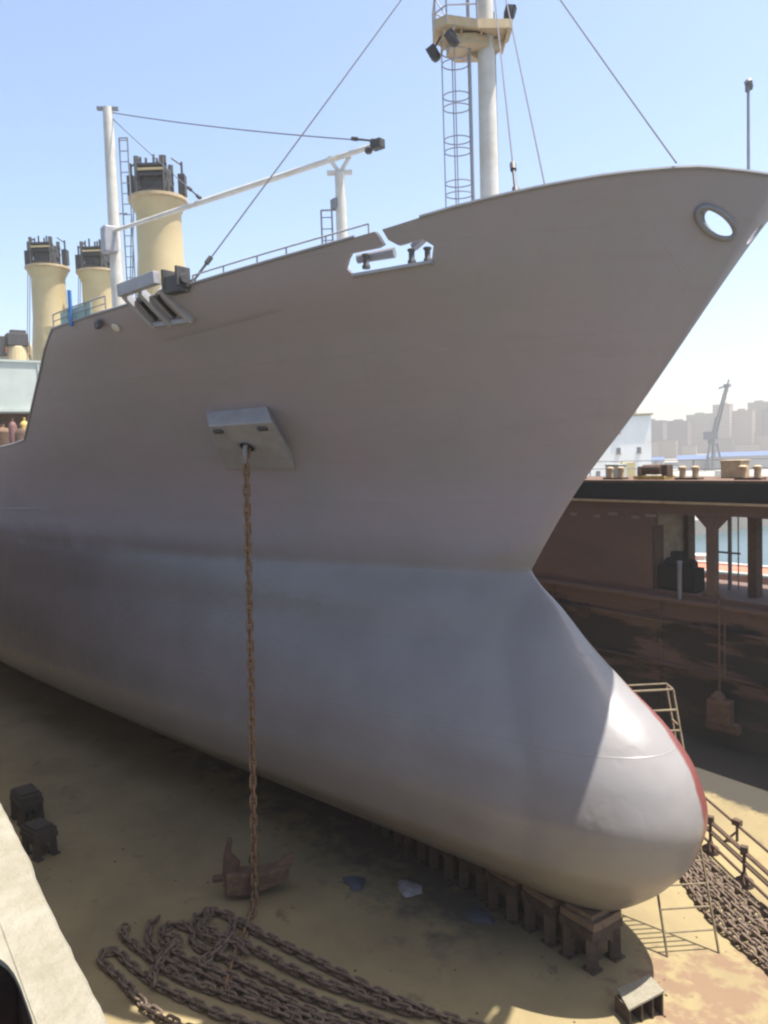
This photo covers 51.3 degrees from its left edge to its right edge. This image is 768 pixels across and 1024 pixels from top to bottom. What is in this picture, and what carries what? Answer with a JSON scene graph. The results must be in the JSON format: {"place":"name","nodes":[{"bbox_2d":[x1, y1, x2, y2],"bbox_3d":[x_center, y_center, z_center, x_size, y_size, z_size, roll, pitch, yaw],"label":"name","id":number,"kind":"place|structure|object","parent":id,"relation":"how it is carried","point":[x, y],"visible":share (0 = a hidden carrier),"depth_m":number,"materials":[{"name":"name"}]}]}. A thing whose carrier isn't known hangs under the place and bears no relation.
{"place":"outdoors","nodes":[
{"label":"outdoors","id":0,"kind":"place"},
{"bbox_2d":[0,661,767,1023],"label":"dock floor","id":1,"kind":"structure","parent":0,"point":[108,785],"depth_m":25.77,"materials":[{"name":"beige concrete"}]},
{"bbox_2d":[9,783,44,827],"bbox_3d":[-14.356,11.733,32.157,1.012,1.238,1.421,-5,5,-40],"label":"keel block","id":2,"kind":"object","parent":1,"relation":"on","point":[26,801],"depth_m":31.84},
{"bbox_2d":[20,817,60,862],"bbox_3d":[-12.603,11.927,29.243,1.292,1.126,0.920,1,5,39],"label":"keel block","id":3,"kind":"object","parent":1,"relation":"on","point":[39,834],"depth_m":29.01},
{"bbox_2d":[96,945,267,1023],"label":"anchor chain","id":4,"kind":"object","parent":1,"relation":"on","point":[126,984],"visible":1,"depth_m":20.96,"materials":[{"name":"grey metal"}]},
{"bbox_2d":[118,922,322,1023],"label":"anchor chain","id":5,"kind":"object","parent":1,"relation":"on","point":[185,980],"visible":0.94,"depth_m":21.10,"materials":[{"name":"metal"}]},
{"bbox_2d":[148,931,183,988],"bbox_3d":[-6.092,12.469,22.417,0.745,0.261,2.479,-2,4,-7],"label":"anchor chain","id":6,"kind":"object","parent":5,"relation":"on","point":[152,973],"visible":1,"depth_m":22.49,"materials":[{"name":"metal"}]},
{"bbox_2d":[144,915,341,1023],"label":"anchor chain","id":7,"kind":"object","parent":1,"relation":"on","point":[197,971],"visible":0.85,"depth_m":21.53,"materials":[{"name":"metal"}]},
{"bbox_2d":[212,838,294,895],"bbox_3d":[-4.632,11.404,26.485,2.519,1.961,2.782,-5,5,-34],"label":"anchor","id":8,"kind":"object","parent":1,"relation":"on","point":[234,876],"visible":0.77,"depth_m":25.63,"materials":[{"name":"brown metal"}]},
{"bbox_2d":[157,919,408,1023],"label":"anchor chain","id":9,"kind":"object","parent":1,"relation":"on","point":[272,978],"visible":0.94,"depth_m":21.22,"materials":[{"name":"metal"}]},
{"bbox_2d":[197,914,236,966],"bbox_3d":[-4.671,12.369,23.173,0.551,0.244,2.459,-1,4,11],"label":"anchor chain","id":10,"kind":"object","parent":9,"relation":"on","point":[231,929],"visible":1,"depth_m":22.89,"materials":[{"name":"metal"}]},
{"bbox_2d":[192,906,484,1023],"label":"anchor chain","id":11,"kind":"object","parent":1,"relation":"on","point":[409,1006],"visible":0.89,"depth_m":21.42,"materials":[{"name":"metal"}]},
{"bbox_2d":[196,907,249,954],"bbox_3d":[-4.865,12.359,23.405,0.875,0.243,2.788,-5,5,-34],"label":"anchor chain","id":12,"kind":"object","parent":11,"relation":"on","point":[233,941],"visible":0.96,"depth_m":23.22,"materials":[{"name":"grey metal"}]},
{"bbox_2d":[342,875,364,890],"bbox_3d":[-1.051,12.175,26.369,0.819,0.206,0.760,-1,4,14],"label":"tarpaulin","id":13,"kind":"object","parent":1,"relation":"on","point":[355,883],"visible":1,"depth_m":26.30,"materials":[{"name":"blue plastic"}]},
{"bbox_2d":[356,817,380,831],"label":"keel block","id":14,"kind":"object","parent":1,"relation":"on","point":[374,827],"depth_m":30.15,"materials":[{"name":"metal"}]},
{"bbox_2d":[378,826,403,846],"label":"keel block","id":15,"kind":"object","parent":1,"relation":"on","point":[397,837],"depth_m":28.93,"materials":[{"name":"metal"}]},
{"bbox_2d":[48,799,750,1022],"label":"debris","id":16,"kind":"object","parent":1,"relation":"on","point":[410,918],"visible":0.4,"depth_m":22.63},
{"bbox_2d":[397,879,421,897],"bbox_3d":[0.800,12.121,26.035,0.696,0.230,1.044,-4,4,-23],"label":"plastic sack","id":17,"kind":"object","parent":1,"relation":"on","point":[407,888],"visible":1,"depth_m":25.76,"materials":[{"name":"grey plastic"}]},
{"bbox_2d":[400,835,428,864],"bbox_3d":[1.461,11.309,28.341,1.350,1.501,1.320,-5,5,-34],"label":"keel block","id":18,"kind":"object","parent":1,"relation":"on","point":[422,858],"depth_m":27.74,"materials":[{"name":"metal"}]},
{"bbox_2d":[426,846,472,882],"bbox_3d":[2.303,11.364,27.100,1.350,1.501,1.320,-5,5,-33],"label":"keel block","id":19,"kind":"object","parent":1,"relation":"on","point":[451,865],"depth_m":26.60,"materials":[{"name":"metal"}]},
{"bbox_2d":[455,856,487,901],"bbox_3d":[3.204,11.414,25.901,1.350,1.501,1.320,-5,5,-36],"label":"keel block","id":20,"kind":"object","parent":1,"relation":"on","point":[465,869],"depth_m":25.40,"materials":[{"name":"metal"}]},
{"bbox_2d":[463,905,495,924],"bbox_3d":[2.889,12.213,24.275,0.719,0.139,1.103,-5,5,-34],"label":"tarpaulin","id":21,"kind":"object","parent":1,"relation":"on","point":[474,913],"visible":1,"depth_m":24.17,"materials":[{"name":"fabric"}]},
{"bbox_2d":[484,869,536,924],"bbox_3d":[3.978,11.474,24.614,1.350,1.501,1.320,-5,5,-34],"label":"keel block","id":22,"kind":"object","parent":1,"relation":"on","point":[509,889],"depth_m":24.08,"materials":[{"name":"wood"}]},
{"bbox_2d":[0,0,767,910],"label":"cargo ship","id":23,"kind":"object","parent":22,"relation":"on","point":[430,438],"visible":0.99,"depth_m":23.58,"materials":[{"name":"paint"}]},
{"bbox_2d":[0,424,8,445],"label":"gas cylinder","id":24,"kind":"object","parent":23,"relation":"on","point":[4,435],"visible":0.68,"depth_m":43.92,"materials":[{"name":"metal"}]},
{"bbox_2d":[8,418,16,443],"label":"gas cylinder","id":25,"kind":"object","parent":23,"relation":"on","point":[12,427],"visible":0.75,"depth_m":42.57,"materials":[{"name":"red paint"}]},
{"bbox_2d":[14,425,24,441],"bbox_3d":[-18.221,-3.245,40.246,0.700,2.280,0.700,-5,5,-34],"label":"gas cylinder","id":26,"kind":"object","parent":23,"relation":"on","point":[19,433],"visible":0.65,"depth_m":39.96,"materials":[{"name":"brown metal"}]},
{"bbox_2d":[20,417,26,429],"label":"gas cylinder","id":27,"kind":"object","parent":23,"relation":"on","point":[23,423],"visible":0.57,"depth_m":40.65,"materials":[{"name":"yellow paint"}]},
{"bbox_2d":[219,448,258,997],"bbox_3d":[-4.355,5.323,23.226,0.385,14.654,5.687,-2,4,4],"label":"anchor chain","id":28,"kind":"object","parent":23,"relation":"hanging from","point":[252,756],"visible":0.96,"depth_m":25.33,"materials":[{"name":"brown metal"}]},
{"bbox_2d":[243,444,247,463],"bbox_3d":[-4.390,-1.879,25.375,0.167,0.691,0.311,-1,4,11],"label":"shackle","id":29,"kind":"object","parent":23,"relation":"attached to","point":[245,446],"visible":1,"depth_m":25.26,"materials":[{"name":"grey paint"}]},
{"bbox_2d":[520,884,565,948],"bbox_3d":[4.894,11.523,23.424,1.350,1.501,1.320,-4,5,-32],"label":"keel block","id":30,"kind":"object","parent":1,"relation":"on","point":[545,907],"depth_m":22.89,"materials":[{"name":"wood"}]},
{"bbox_2d":[558,902,625,975],"bbox_3d":[5.737,11.578,22.185,1.350,1.501,1.320,-5,5,-35],"label":"keel block","id":31,"kind":"object","parent":1,"relation":"on","point":[592,930],"depth_m":21.82,"materials":[{"name":"wood"}]},
{"bbox_2d":[615,975,663,1023],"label":"dock block","id":32,"kind":"object","parent":1,"relation":"on","point":[637,997],"depth_m":19.79,"materials":[{"name":"beige paint"}]},
{"bbox_2d":[628,683,719,956],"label":"scaffold tower","id":33,"kind":"structure","parent":1,"relation":"on","point":[670,709],"depth_m":22.59,"materials":[{"name":"metal"}]},
{"bbox_2d":[680,873,767,972],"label":"anchor chain","id":34,"kind":"object","parent":1,"relation":"on","point":[730,936],"visible":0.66,"depth_m":22.88,"materials":[{"name":"metal"}]},
{"bbox_2d":[684,869,767,958],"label":"anchor chain","id":35,"kind":"object","parent":1,"relation":"on","point":[702,891],"visible":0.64,"depth_m":23.40,"materials":[{"name":"metal"}]},
{"bbox_2d":[689,865,767,949],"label":"anchor chain","id":36,"kind":"object","parent":1,"relation":"on","point":[713,890],"visible":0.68,"depth_m":23.96,"materials":[{"name":"brown metal"}]},
{"bbox_2d":[692,862,767,934],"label":"anchor chain","id":37,"kind":"object","parent":1,"relation":"on","point":[755,921],"visible":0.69,"depth_m":24.20,"materials":[{"name":"metal"}]},
{"bbox_2d":[696,855,767,928],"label":"anchor chain","id":38,"kind":"object","parent":1,"relation":"on","point":[716,876],"visible":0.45,"depth_m":24.68,"materials":[{"name":"brown metal"}]},
{"bbox_2d":[698,851,767,916],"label":"anchor chain","id":39,"kind":"object","parent":1,"relation":"on","point":[761,909],"visible":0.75,"depth_m":25.10,"materials":[{"name":"brown metal"}]},
{"bbox_2d":[702,796,767,899],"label":"pipe rail","id":40,"kind":"object","parent":1,"relation":"on","point":[743,879],"visible":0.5,"depth_m":26.57,"materials":[{"name":"metal"}]},
{"bbox_2d":[0,0,767,420],"label":"sky","id":41,"kind":"structure","parent":0,"point":[257,65],"materials":[{"name":"blue"}]},
{"bbox_2d":[588,412,652,475],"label":"harbour building","id":42,"kind":"structure","parent":0,"point":[630,444],"depth_m":149.91,"materials":[{"name":"beige paint"}]},
{"bbox_2d":[616,448,620,454],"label":"window","id":43,"kind":"structure","parent":42,"relation":"in","point":[618,450],"depth_m":149.72,"materials":[{"name":"grey glass"}]},
{"bbox_2d":[636,447,641,453],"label":"window","id":44,"kind":"structure","parent":42,"relation":"in","point":[638,448],"depth_m":150.08,"materials":[{"name":"grey glass"}]},
{"bbox_2d":[651,457,664,464],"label":"warehouse","id":45,"kind":"structure","parent":0,"point":[657,458],"depth_m":437.95,"materials":[{"name":"grey"}]},
{"bbox_2d":[664,459,677,465],"bbox_3d":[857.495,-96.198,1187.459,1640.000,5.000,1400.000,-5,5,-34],"label":"shore","id":46,"kind":"structure","parent":0,"point":[674,463],"depth_m":653.97,"materials":[{"name":"concrete"}]},
{"bbox_2d":[651,442,658,456],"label":"building","id":47,"kind":"structure","parent":46,"relation":"on","point":[654,449],"depth_m":869.02,"materials":[{"name":"grey concrete"}]},
{"bbox_2d":[656,440,677,458],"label":"building","id":48,"kind":"structure","parent":46,"relation":"on","point":[668,449],"depth_m":864.77,"materials":[{"name":"grey concrete"}]},
{"bbox_2d":[681,445,696,454],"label":"building","id":49,"kind":"structure","parent":46,"relation":"on","point":[689,449],"depth_m":860.61,"materials":[{"name":"grey concrete"}]},
{"bbox_2d":[715,437,733,451],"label":"building","id":50,"kind":"structure","parent":46,"relation":"on","point":[726,444],"depth_m":866.57,"materials":[{"name":"white concrete"}]},
{"bbox_2d":[734,443,759,451],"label":"building","id":51,"kind":"structure","parent":46,"relation":"on","point":[745,447],"depth_m":862.61,"materials":[{"name":"grey concrete"}]},
{"bbox_2d":[756,435,767,450],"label":"building","id":52,"kind":"structure","parent":46,"relation":"on","point":[762,440],"depth_m":858.04,"materials":[{"name":"white concrete"}]},
{"bbox_2d":[657,469,767,535],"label":"quay","id":53,"kind":"structure","parent":0,"point":[700,528],"depth_m":145.27,"materials":[{"name":"concrete"}]},
{"bbox_2d":[677,455,708,470],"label":"warehouse","id":54,"kind":"structure","parent":53,"relation":"on","point":[689,463],"depth_m":427.44,"materials":[{"name":"grey"}]},
{"bbox_2d":[703,379,730,470],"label":"harbour crane","id":55,"kind":"object","parent":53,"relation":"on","point":[712,438],"visible":0.98,"depth_m":407.21,"materials":[{"name":"grey metal"}]},
{"bbox_2d":[673,466,767,565],"bbox_3d":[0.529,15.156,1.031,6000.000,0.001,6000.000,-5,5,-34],"label":"water","id":56,"kind":"structure","parent":0,"point":[700,543],"depth_m":122.18,"materials":[{"name":"blue liquid"}]},
{"bbox_2d":[715,470,720,475],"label":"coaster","id":57,"kind":"object","parent":56,"relation":"on","point":[717,472],"visible":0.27,"depth_m":313.16,"materials":[{"name":"white"}]},
{"bbox_2d":[695,553,741,563],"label":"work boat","id":58,"kind":"object","parent":56,"relation":"on","point":[700,556],"visible":0.16,"depth_m":94.75,"materials":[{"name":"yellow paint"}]},
{"bbox_2d":[696,560,767,584],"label":"barge","id":59,"kind":"object","parent":56,"relation":"on","point":[723,571],"visible":0.16,"depth_m":86.70,"materials":[{"name":"white paint"}]},
{"bbox_2d":[709,451,767,469],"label":"warehouse","id":60,"kind":"structure","parent":0,"point":[749,454],"depth_m":412.56,"materials":[{"name":"grey"}]},
{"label":"pontoon","id":61,"kind":"structure","parent":0,"visible":0},
{"bbox_2d":[0,803,107,1023],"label":"wing wall","id":62,"kind":"structure","parent":61,"relation":"on","point":[43,980],"depth_m":2.71,"materials":[{"name":"concrete"}]},
{"bbox_2d":[532,476,767,756],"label":"wing wall","id":63,"kind":"structure","parent":61,"relation":"on","point":[610,546],"depth_m":40.08,"materials":[{"name":"metal"}]},
{"bbox_2d":[603,467,628,478],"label":"bollard","id":64,"kind":"object","parent":63,"relation":"on","point":[610,472],"visible":0.99,"depth_m":42.83,"materials":[{"name":"beige metal"}]},
{"bbox_2d":[605,464,626,476],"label":"locker","id":65,"kind":"object","parent":63,"relation":"on","point":[615,470],"visible":0.52,"depth_m":44.72,"materials":[{"name":"grey metal"}]},
{"bbox_2d":[633,464,674,478],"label":"deck winch","id":66,"kind":"object","parent":63,"relation":"on","point":[665,471],"visible":0.99,"depth_m":40.92,"materials":[{"name":"yellow paint"}]},
{"bbox_2d":[653,515,694,588],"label":"recess door","id":67,"kind":"structure","parent":63,"relation":"in","point":[689,520],"depth_m":40.69,"materials":[{"name":"metal"}]},
{"bbox_2d":[590,458,767,475],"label":"guard rail","id":68,"kind":"object","parent":63,"relation":"on","point":[684,459],"visible":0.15,"depth_m":43.49,"materials":[{"name":"metal"}]},
{"bbox_2d":[677,560,681,598],"bbox_3d":[14.397,3.296,38.944,0.247,1.900,0.260,-5,5,-34],"label":"post","id":69,"kind":"object","parent":63,"relation":"on","point":[679,576],"visible":1,"depth_m":38.87,"materials":[{"name":"grey metal"}]},
{"bbox_2d":[659,550,704,592],"bbox_3d":[14.779,2.911,39.764,0.900,1.930,2.050,-5,5,-34],"label":"winch","id":70,"kind":"object","parent":63,"relation":"on","point":[693,577],"visible":0.98,"depth_m":39.31,"materials":[{"name":"black metal"}]},
{"bbox_2d":[675,466,703,479],"bbox_3d":[15.013,-1.930,39.376,0.500,0.660,1.300,-5,5,-34],"label":"bollard","id":71,"kind":"object","parent":63,"relation":"on","point":[682,472],"visible":1,"depth_m":39.14,"materials":[{"name":"beige metal"}]},
{"bbox_2d":[705,600,740,735],"bbox_3d":[15.608,7.105,36.804,0.650,6.050,1.615,-6,5,-45],"label":"hanging fender","id":72,"kind":"object","parent":63,"relation":"hanging from","point":[720,710],"visible":1,"depth_m":36.81,"materials":[{"name":"rubber"}]},
{"bbox_2d":[720,460,750,477],"bbox_3d":[17.335,-2.140,39.499,0.880,0.860,1.120,-5,5,-34],"label":"locker","id":73,"kind":"object","parent":63,"relation":"on","point":[729,469],"visible":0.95,"depth_m":39.23,"materials":[{"name":"beige paint"}]},
{"bbox_2d":[734,465,766,479],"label":"bollard","id":74,"kind":"object","parent":63,"relation":"on","point":[743,472],"visible":1,"depth_m":36.58,"materials":[{"name":"beige metal"}]},
{"bbox_3d":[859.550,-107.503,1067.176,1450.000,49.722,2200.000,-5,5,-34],"label":"hill","id":75,"kind":"structure","parent":0,"visible":0},
{"bbox_2d":[651,419,666,441],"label":"apartment building","id":76,"kind":"structure","parent":75,"relation":"on","point":[658,429],"depth_m":899.10,"materials":[{"name":"white concrete"}]},
{"bbox_2d":[667,419,691,454],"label":"apartment building","id":77,"kind":"structure","parent":75,"relation":"on","point":[680,430],"depth_m":910.49,"materials":[{"name":"white concrete"}]},
{"bbox_2d":[686,412,712,453],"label":"apartment building","id":78,"kind":"structure","parent":75,"relation":"on","point":[702,422],"depth_m":922.18,"materials":[{"name":"white concrete"}]},
{"bbox_2d":[712,402,732,437],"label":"apartment building","id":79,"kind":"structure","parent":75,"relation":"on","point":[725,429],"depth_m":902.78,"materials":[{"name":"white concrete"}]},
{"bbox_2d":[732,409,755,451],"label":"apartment building","id":80,"kind":"structure","parent":75,"relation":"on","point":[743,426],"depth_m":900.25,"materials":[{"name":"white concrete"}]},
{"bbox_2d":[748,400,767,442],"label":"apartment building","id":81,"kind":"structure","parent":75,"relation":"on","point":[758,406],"depth_m":928.84,"materials":[{"name":"white concrete"}]},
{"bbox_2d":[761,410,767,434],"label":"apartment building","id":82,"kind":"structure","parent":75,"relation":"on","point":[764,422],"depth_m":896.87,"materials":[{"name":"white concrete"}]}
]}

